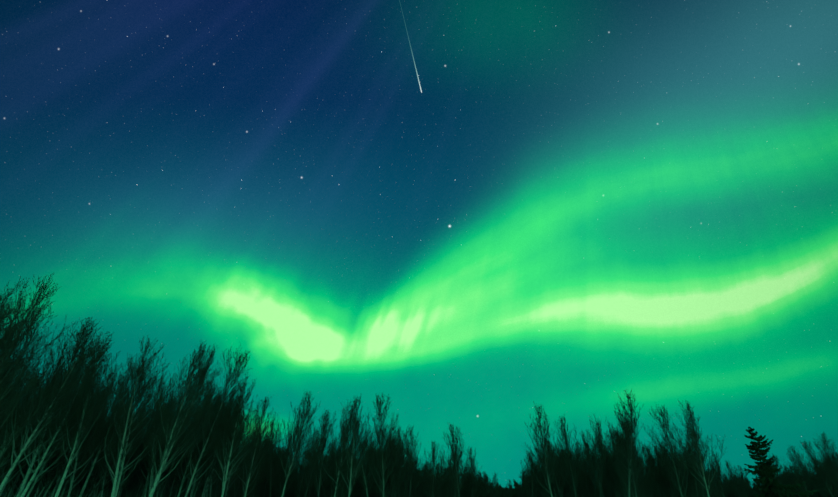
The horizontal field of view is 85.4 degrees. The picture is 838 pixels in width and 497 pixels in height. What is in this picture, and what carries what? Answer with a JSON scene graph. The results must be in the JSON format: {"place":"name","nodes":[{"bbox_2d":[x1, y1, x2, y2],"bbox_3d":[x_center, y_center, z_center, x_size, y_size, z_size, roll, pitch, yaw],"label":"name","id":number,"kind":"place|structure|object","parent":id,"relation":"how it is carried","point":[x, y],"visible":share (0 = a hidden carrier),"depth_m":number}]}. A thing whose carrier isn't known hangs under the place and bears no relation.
{"place":"outdoors","nodes":[
{"label":"outdoors","id":0,"kind":"place"},
{"bbox_2d":[0,0,837,496],"label":"sky","id":1,"kind":"structure","parent":0,"point":[472,215]},
{"bbox_3d":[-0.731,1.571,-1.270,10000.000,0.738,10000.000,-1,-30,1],"label":"snowy ground","id":2,"kind":"structure","parent":0,"visible":0},
{"bbox_2d":[0,453,38,496],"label":"birch","id":3,"kind":"object","parent":2,"relation":"on","point":[7,491],"visible":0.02,"depth_m":34.87},
{"bbox_2d":[0,297,40,421],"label":"birch","id":4,"kind":"object","parent":2,"relation":"on","point":[6,306],"visible":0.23,"depth_m":28.28},
{"bbox_2d":[0,362,52,476],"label":"birch","id":5,"kind":"object","parent":2,"relation":"on","point":[5,450],"visible":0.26,"depth_m":26.84},
{"bbox_2d":[0,282,53,448],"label":"birch","id":6,"kind":"object","parent":2,"relation":"on","point":[6,348],"visible":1,"depth_m":20.68},
{"bbox_2d":[0,386,57,470],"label":"birch","id":7,"kind":"object","parent":2,"relation":"on","point":[18,448],"visible":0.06,"depth_m":29.82},
{"bbox_2d":[7,413,59,496],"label":"birch","id":8,"kind":"object","parent":2,"relation":"on","point":[24,470],"visible":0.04,"depth_m":33.86},
{"bbox_2d":[0,377,74,495],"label":"birch","id":9,"kind":"object","parent":2,"relation":"on","point":[7,481],"visible":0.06,"depth_m":30.45},
{"bbox_2d":[0,274,75,413],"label":"birch","id":10,"kind":"object","parent":2,"relation":"on","point":[20,304],"visible":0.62,"depth_m":23.48},
{"bbox_2d":[0,317,108,490],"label":"birch","id":11,"kind":"object","parent":2,"relation":"on","point":[61,387],"visible":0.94,"depth_m":23.52},
{"bbox_2d":[30,446,86,496],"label":"birch","id":12,"kind":"object","parent":2,"relation":"on","point":[41,492],"visible":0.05,"depth_m":33.81},
{"bbox_2d":[8,317,117,496],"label":"birch","id":13,"kind":"object","parent":2,"relation":"on","point":[32,462],"visible":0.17,"depth_m":27.99},
{"bbox_2d":[14,339,119,496],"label":"birch","id":14,"kind":"object","parent":2,"relation":"on","point":[45,455],"visible":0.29,"depth_m":26.99},
{"bbox_2d":[26,371,111,496],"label":"birch","id":15,"kind":"object","parent":2,"relation":"on","point":[34,483],"visible":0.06,"depth_m":32.46},
{"bbox_2d":[42,433,96,496],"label":"birch","id":16,"kind":"object","parent":2,"relation":"on","point":[68,474],"visible":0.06,"depth_m":34.41},
{"bbox_2d":[42,424,97,496],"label":"birch","id":17,"kind":"object","parent":2,"relation":"on","point":[57,477],"visible":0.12,"depth_m":33.34},
{"bbox_2d":[42,386,111,496],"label":"birch","id":18,"kind":"object","parent":2,"relation":"on","point":[50,485],"visible":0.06,"depth_m":34.07},
{"bbox_2d":[46,376,114,496],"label":"birch","id":19,"kind":"object","parent":2,"relation":"on","point":[93,431],"visible":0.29,"depth_m":31.61},
{"bbox_2d":[69,456,101,496],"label":"birch","id":20,"kind":"object","parent":2,"relation":"on","point":[77,485],"visible":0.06,"depth_m":40.18},
{"bbox_2d":[46,331,127,496],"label":"birch","id":21,"kind":"object","parent":2,"relation":"on","point":[89,399],"visible":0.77,"depth_m":27.00},
{"bbox_2d":[59,378,115,496],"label":"birch","id":22,"kind":"object","parent":2,"relation":"on","point":[62,493],"visible":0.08,"depth_m":36.72},
{"bbox_2d":[82,426,122,496],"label":"birch","id":23,"kind":"object","parent":2,"relation":"on","point":[94,489],"visible":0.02,"depth_m":38.25},
{"bbox_2d":[79,352,157,496],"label":"birch","id":24,"kind":"object","parent":2,"relation":"on","point":[98,452],"visible":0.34,"depth_m":36.16},
{"bbox_2d":[92,401,144,496],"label":"birch","id":25,"kind":"object","parent":2,"relation":"on","point":[104,475],"visible":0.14,"depth_m":35.76},
{"bbox_2d":[88,414,148,496],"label":"birch","id":26,"kind":"object","parent":2,"relation":"on","point":[94,476],"visible":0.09,"depth_m":38.55},
{"bbox_2d":[107,404,145,496],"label":"birch","id":27,"kind":"object","parent":2,"relation":"on","point":[129,469],"visible":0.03,"depth_m":43.75},
{"bbox_2d":[113,408,146,496],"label":"birch","id":28,"kind":"object","parent":2,"relation":"on","point":[121,485],"visible":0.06,"depth_m":40.69},
{"bbox_2d":[101,353,172,496],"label":"birch","id":29,"kind":"object","parent":2,"relation":"on","point":[128,430],"visible":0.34,"depth_m":31.94},
{"bbox_2d":[96,337,178,496],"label":"birch","id":30,"kind":"object","parent":2,"relation":"on","point":[136,378],"visible":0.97,"depth_m":28.40},
{"bbox_2d":[132,411,171,496],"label":"birch","id":31,"kind":"object","parent":2,"relation":"on","point":[139,478],"visible":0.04,"depth_m":41.34},
{"bbox_2d":[131,415,181,491],"bbox_3d":[-23.866,19.755,40.733,3.902,10.620,5.312,-17,-32,21],"label":"birch","id":32,"kind":"object","parent":2,"relation":"on","point":[144,466],"visible":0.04,"depth_m":40.46},
{"bbox_2d":[130,394,184,496],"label":"birch","id":33,"kind":"object","parent":2,"relation":"on","point":[145,469],"visible":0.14,"depth_m":39.21},
{"bbox_2d":[127,376,200,495],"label":"birch","id":34,"kind":"object","parent":2,"relation":"on","point":[145,459],"visible":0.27,"depth_m":37.96},
{"bbox_2d":[140,407,192,496],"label":"birch","id":35,"kind":"object","parent":2,"relation":"on","point":[158,452],"visible":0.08,"depth_m":39.76},
{"bbox_2d":[156,432,188,496],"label":"birch","id":36,"kind":"object","parent":2,"relation":"on","point":[165,483],"visible":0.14,"depth_m":40.48},
{"bbox_2d":[161,418,194,496],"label":"birch","id":37,"kind":"object","parent":2,"relation":"on","point":[176,475],"visible":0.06,"depth_m":42.92},
{"bbox_2d":[143,341,227,496],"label":"birch","id":38,"kind":"object","parent":2,"relation":"on","point":[182,412],"visible":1,"depth_m":28.01},
{"bbox_2d":[148,342,225,496],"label":"birch","id":39,"kind":"object","parent":2,"relation":"on","point":[208,364],"visible":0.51,"depth_m":35.13},
{"bbox_2d":[173,379,225,496],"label":"birch","id":40,"kind":"object","parent":2,"relation":"on","point":[186,466],"visible":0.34,"depth_m":38.15},
{"bbox_2d":[175,394,226,496],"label":"birch","id":41,"kind":"object","parent":2,"relation":"on","point":[193,485],"visible":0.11,"depth_m":39.91},
{"bbox_2d":[194,415,231,496],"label":"birch","id":42,"kind":"object","parent":2,"relation":"on","point":[209,474],"visible":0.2,"depth_m":39.97},
{"bbox_2d":[205,466,230,496],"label":"birch","id":43,"kind":"object","parent":2,"relation":"on","point":[216,486],"visible":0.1,"depth_m":52.09},
{"bbox_2d":[185,343,252,496],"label":"birch","id":44,"kind":"object","parent":2,"relation":"on","point":[223,394],"visible":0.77,"depth_m":36.42},
{"bbox_2d":[199,398,242,496],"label":"birch","id":45,"kind":"object","parent":2,"relation":"on","point":[216,467],"visible":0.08,"depth_m":42.49},
{"bbox_2d":[202,386,263,494],"bbox_3d":[-14.936,16.480,36.164,4.251,11.626,5.432,-7,-32,11],"label":"birch","id":46,"kind":"object","parent":2,"relation":"on","point":[226,445],"visible":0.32,"depth_m":36.62},
{"bbox_2d":[213,412,257,496],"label":"birch","id":47,"kind":"object","parent":2,"relation":"on","point":[227,487],"visible":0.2,"depth_m":44.37},
{"bbox_2d":[226,450,252,496],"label":"birch","id":48,"kind":"object","parent":2,"relation":"on","point":[233,485],"visible":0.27,"depth_m":53.28},
{"bbox_2d":[203,372,276,496],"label":"birch","id":49,"kind":"object","parent":2,"relation":"on","point":[239,421],"visible":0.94,"depth_m":35.19},
{"bbox_2d":[235,454,263,496],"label":"birch","id":50,"kind":"object","parent":2,"relation":"on","point":[253,476],"visible":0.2,"depth_m":55.52},
{"bbox_2d":[232,422,268,496],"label":"birch","id":51,"kind":"object","parent":2,"relation":"on","point":[253,460],"visible":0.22,"depth_m":56.32},
{"bbox_2d":[230,395,284,496],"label":"birch","id":52,"kind":"object","parent":2,"relation":"on","point":[251,458],"visible":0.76,"depth_m":39.34},
{"bbox_2d":[253,436,275,496],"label":"birch","id":53,"kind":"object","parent":2,"relation":"on","point":[262,468],"visible":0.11,"depth_m":58.68},
{"bbox_2d":[259,418,302,496],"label":"birch","id":54,"kind":"object","parent":2,"relation":"on","point":[269,478],"visible":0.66,"depth_m":58.43},
{"bbox_2d":[272,451,295,496],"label":"birch","id":55,"kind":"object","parent":2,"relation":"on","point":[280,480],"visible":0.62,"depth_m":58.32},
{"bbox_2d":[273,426,306,496],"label":"birch","id":56,"kind":"object","parent":2,"relation":"on","point":[298,461],"visible":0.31,"depth_m":60.33},
{"bbox_2d":[267,391,320,496],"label":"birch","id":57,"kind":"object","parent":2,"relation":"on","point":[300,431],"visible":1,"depth_m":40.00},
{"bbox_2d":[286,465,302,496],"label":"birch","id":58,"kind":"object","parent":2,"relation":"on","point":[294,487],"visible":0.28,"depth_m":69.80},
{"bbox_2d":[291,438,322,496],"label":"birch","id":59,"kind":"object","parent":2,"relation":"on","point":[303,479],"visible":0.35,"depth_m":64.03},
{"bbox_2d":[294,418,330,496],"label":"birch","id":60,"kind":"object","parent":2,"relation":"on","point":[308,465],"visible":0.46,"depth_m":58.60},
{"bbox_2d":[304,409,340,496],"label":"birch","id":61,"kind":"object","parent":2,"relation":"on","point":[320,474],"visible":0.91,"depth_m":52.59},
{"bbox_2d":[319,443,336,496],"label":"birch","id":62,"kind":"object","parent":2,"relation":"on","point":[330,487],"visible":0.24,"depth_m":63.82},
{"bbox_2d":[313,400,363,496],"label":"birch","id":63,"kind":"object","parent":2,"relation":"on","point":[339,448],"visible":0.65,"depth_m":43.03},
{"bbox_2d":[325,456,353,496],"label":"birch","id":64,"kind":"object","parent":2,"relation":"on","point":[343,486],"visible":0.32,"depth_m":57.44},
{"bbox_2d":[327,439,359,496],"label":"birch","id":65,"kind":"object","parent":2,"relation":"on","point":[334,466],"visible":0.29,"depth_m":58.56},
{"bbox_2d":[330,396,376,496],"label":"birch","id":66,"kind":"object","parent":2,"relation":"on","point":[354,435],"visible":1,"depth_m":39.37},
{"bbox_2d":[350,416,387,496],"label":"birch","id":67,"kind":"object","parent":2,"relation":"on","point":[363,466],"visible":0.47,"depth_m":54.04},
{"bbox_2d":[359,446,379,496],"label":"birch","id":68,"kind":"object","parent":2,"relation":"on","point":[368,487],"visible":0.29,"depth_m":61.40},
{"bbox_2d":[366,428,386,496],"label":"birch","id":69,"kind":"object","parent":2,"relation":"on","point":[379,431],"visible":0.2,"depth_m":62.69},
{"bbox_2d":[366,443,393,496],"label":"birch","id":70,"kind":"object","parent":2,"relation":"on","point":[379,483],"visible":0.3,"depth_m":58.58},
{"bbox_2d":[365,392,401,496],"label":"birch","id":71,"kind":"object","parent":2,"relation":"on","point":[382,442],"visible":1,"depth_m":51.79},
{"bbox_2d":[380,439,400,496],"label":"birch","id":72,"kind":"object","parent":2,"relation":"on","point":[386,489],"visible":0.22,"depth_m":59.91},
{"bbox_2d":[380,423,414,496],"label":"birch","id":73,"kind":"object","parent":2,"relation":"on","point":[397,459],"visible":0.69,"depth_m":60.30},
{"bbox_2d":[385,439,411,495],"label":"birch","id":74,"kind":"object","parent":2,"relation":"on","point":[400,466],"visible":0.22,"depth_m":64.93},
{"bbox_2d":[390,431,411,493],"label":"birch","id":75,"kind":"object","parent":2,"relation":"on","point":[405,437],"visible":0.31,"depth_m":65.66},
{"bbox_2d":[397,454,414,496],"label":"birch","id":76,"kind":"object","parent":2,"relation":"on","point":[405,491],"visible":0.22,"depth_m":72.52},
{"bbox_2d":[403,459,422,496],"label":"birch","id":77,"kind":"object","parent":2,"relation":"on","point":[416,472],"visible":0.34,"depth_m":79.02},
{"bbox_2d":[401,424,425,496],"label":"birch","id":78,"kind":"object","parent":2,"relation":"on","point":[411,459],"visible":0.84,"depth_m":71.03},
{"bbox_2d":[421,461,435,496],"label":"birch","id":79,"kind":"object","parent":2,"relation":"on","point":[427,485],"visible":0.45,"depth_m":91.57},
{"bbox_2d":[421,441,447,496],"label":"birch","id":80,"kind":"object","parent":2,"relation":"on","point":[433,481],"visible":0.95,"depth_m":75.40},
{"bbox_2d":[433,456,445,496],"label":"tree","id":81,"kind":"object","parent":2,"relation":"on","point":[439,476],"visible":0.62,"depth_m":86.60},
{"bbox_2d":[436,422,470,496],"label":"birch","id":82,"kind":"object","parent":2,"relation":"on","point":[454,459],"visible":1,"depth_m":65.14},
{"bbox_2d":[444,445,469,496],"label":"birch","id":83,"kind":"object","parent":2,"relation":"on","point":[454,489],"visible":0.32,"depth_m":76.72},
{"bbox_2d":[461,447,477,496],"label":"birch","id":84,"kind":"object","parent":2,"relation":"on","point":[471,479],"visible":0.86,"depth_m":95.95},
{"bbox_2d":[460,457,481,496],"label":"birch","id":85,"kind":"object","parent":2,"relation":"on","point":[468,483],"visible":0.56,"depth_m":96.18},
{"bbox_2d":[475,470,484,496],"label":"tree","id":86,"kind":"object","parent":2,"relation":"on","point":[479,482],"visible":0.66,"depth_m":116.80},
{"bbox_2d":[485,473,502,496],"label":"tree","id":87,"kind":"object","parent":2,"relation":"on","point":[495,486],"visible":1,"depth_m":126.35},
{"bbox_2d":[520,451,539,496],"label":"birch","id":88,"kind":"object","parent":2,"relation":"on","point":[532,482],"visible":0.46,"depth_m":85.56},
{"bbox_2d":[523,449,548,496],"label":"birch","id":89,"kind":"object","parent":2,"relation":"on","point":[532,473],"visible":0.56,"depth_m":71.20},
{"bbox_2d":[523,404,562,496],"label":"birch","id":90,"kind":"object","parent":2,"relation":"on","point":[545,457],"visible":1,"depth_m":46.70},
{"bbox_2d":[533,445,553,496],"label":"birch","id":91,"kind":"object","parent":2,"relation":"on","point":[541,474],"visible":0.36,"depth_m":70.06},
{"bbox_2d":[536,439,567,496],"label":"birch","id":92,"kind":"object","parent":2,"relation":"on","point":[555,490],"visible":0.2,"depth_m":67.50},
{"bbox_2d":[542,439,567,496],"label":"birch","id":93,"kind":"object","parent":2,"relation":"on","point":[556,477],"visible":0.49,"depth_m":65.48},
{"bbox_2d":[549,444,568,496],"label":"birch","id":94,"kind":"object","parent":2,"relation":"on","point":[563,485],"visible":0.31,"depth_m":66.77},
{"bbox_2d":[550,415,586,496],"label":"birch","id":95,"kind":"object","parent":2,"relation":"on","point":[564,451],"visible":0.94,"depth_m":60.34},
{"bbox_2d":[561,464,580,496],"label":"birch","id":96,"kind":"object","parent":2,"relation":"on","point":[572,492],"visible":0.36,"depth_m":68.60},
{"bbox_2d":[566,453,589,496],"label":"birch","id":97,"kind":"object","parent":2,"relation":"on","point":[581,487],"visible":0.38,"depth_m":69.99},
{"bbox_2d":[569,440,595,496],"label":"birch","id":98,"kind":"object","parent":2,"relation":"on","point":[575,449],"visible":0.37,"depth_m":75.32},
{"bbox_2d":[578,447,597,496],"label":"birch","id":99,"kind":"object","parent":2,"relation":"on","point":[586,480],"visible":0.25,"depth_m":72.79},
{"bbox_2d":[571,418,611,496],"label":"birch","id":100,"kind":"object","parent":2,"relation":"on","point":[601,459],"visible":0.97,"depth_m":57.44},
{"bbox_2d":[579,430,610,496],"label":"birch","id":101,"kind":"object","parent":2,"relation":"on","point":[588,455],"visible":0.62,"depth_m":60.86},
{"bbox_2d":[600,442,622,496],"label":"birch","id":102,"kind":"object","parent":2,"relation":"on","point":[609,479],"visible":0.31,"depth_m":59.31},
{"bbox_2d":[601,428,627,496],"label":"birch","id":103,"kind":"object","parent":2,"relation":"on","point":[622,488],"visible":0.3,"depth_m":57.74},
{"bbox_2d":[602,429,634,496],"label":"birch","id":104,"kind":"object","parent":2,"relation":"on","point":[614,463],"visible":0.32,"depth_m":58.10},
{"bbox_2d":[588,388,654,496],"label":"birch","id":105,"kind":"object","parent":2,"relation":"on","point":[627,427],"visible":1,"depth_m":48.26},
{"bbox_2d":[611,446,638,494],"bbox_3d":[24.897,28.414,54.306,3.325,9.094,4.249,11,-33,-16],"label":"birch","id":106,"kind":"object","parent":2,"relation":"on","point":[623,484],"visible":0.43,"depth_m":54.70},
{"bbox_2d":[612,415,645,496],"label":"birch","id":107,"kind":"object","parent":2,"relation":"on","point":[632,475],"visible":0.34,"depth_m":50.05},
{"bbox_2d":[640,442,668,496],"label":"birch","id":108,"kind":"object","parent":2,"relation":"on","point":[655,469],"visible":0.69,"depth_m":71.64},
{"bbox_2d":[650,446,676,496],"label":"birch","id":109,"kind":"object","parent":2,"relation":"on","point":[674,492],"visible":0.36,"depth_m":72.63},
{"bbox_2d":[652,443,677,496],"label":"birch","id":110,"kind":"object","parent":2,"relation":"on","point":[669,482],"visible":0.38,"depth_m":72.10},
{"bbox_2d":[642,402,689,496],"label":"birch","id":111,"kind":"object","parent":2,"relation":"on","point":[666,445],"visible":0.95,"depth_m":49.41},
{"bbox_2d":[663,443,693,496],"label":"birch","id":112,"kind":"object","parent":2,"relation":"on","point":[680,477],"visible":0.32,"depth_m":66.65},
{"bbox_2d":[678,447,705,496],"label":"birch","id":113,"kind":"object","parent":2,"relation":"on","point":[697,481],"visible":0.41,"depth_m":64.75},
{"bbox_2d":[683,460,702,496],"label":"birch","id":114,"kind":"object","parent":2,"relation":"on","point":[698,490],"visible":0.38,"depth_m":66.01},
{"bbox_2d":[675,426,716,496],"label":"birch","id":115,"kind":"object","parent":2,"relation":"on","point":[706,475],"visible":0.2,"depth_m":67.82},
{"bbox_2d":[666,400,730,496],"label":"birch","id":116,"kind":"object","parent":2,"relation":"on","point":[694,434],"visible":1,"depth_m":40.73},
{"bbox_2d":[708,452,731,496],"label":"birch","id":117,"kind":"object","parent":2,"relation":"on","point":[719,478],"visible":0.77,"depth_m":82.43},
{"bbox_2d":[722,459,748,496],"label":"birch","id":118,"kind":"object","parent":2,"relation":"on","point":[733,480],"visible":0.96,"depth_m":112.60},
{"bbox_2d":[730,465,753,496],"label":"birch","id":119,"kind":"object","parent":2,"relation":"on","point":[741,477],"visible":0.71,"depth_m":120.31},
{"bbox_2d":[765,453,786,496],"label":"birch","id":120,"kind":"object","parent":2,"relation":"on","point":[779,476],"visible":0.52,"depth_m":110.65},
{"bbox_2d":[744,427,818,496],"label":"spruce","id":121,"kind":"object","parent":2,"relation":"on","point":[764,471],"visible":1,"depth_m":53.07},
{"bbox_2d":[781,464,810,496],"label":"tree","id":122,"kind":"object","parent":2,"relation":"on","point":[788,477],"visible":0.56,"depth_m":103.32},
{"bbox_2d":[779,445,814,494],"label":"birch","id":123,"kind":"object","parent":2,"relation":"on","point":[799,463],"visible":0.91,"depth_m":94.09},
{"bbox_2d":[798,441,837,496],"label":"birch","id":124,"kind":"object","parent":2,"relation":"on","point":[808,449],"visible":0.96,"depth_m":66.16},
{"bbox_2d":[813,432,837,484],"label":"birch","id":125,"kind":"object","parent":2,"relation":"on","point":[823,441],"visible":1,"depth_m":64.42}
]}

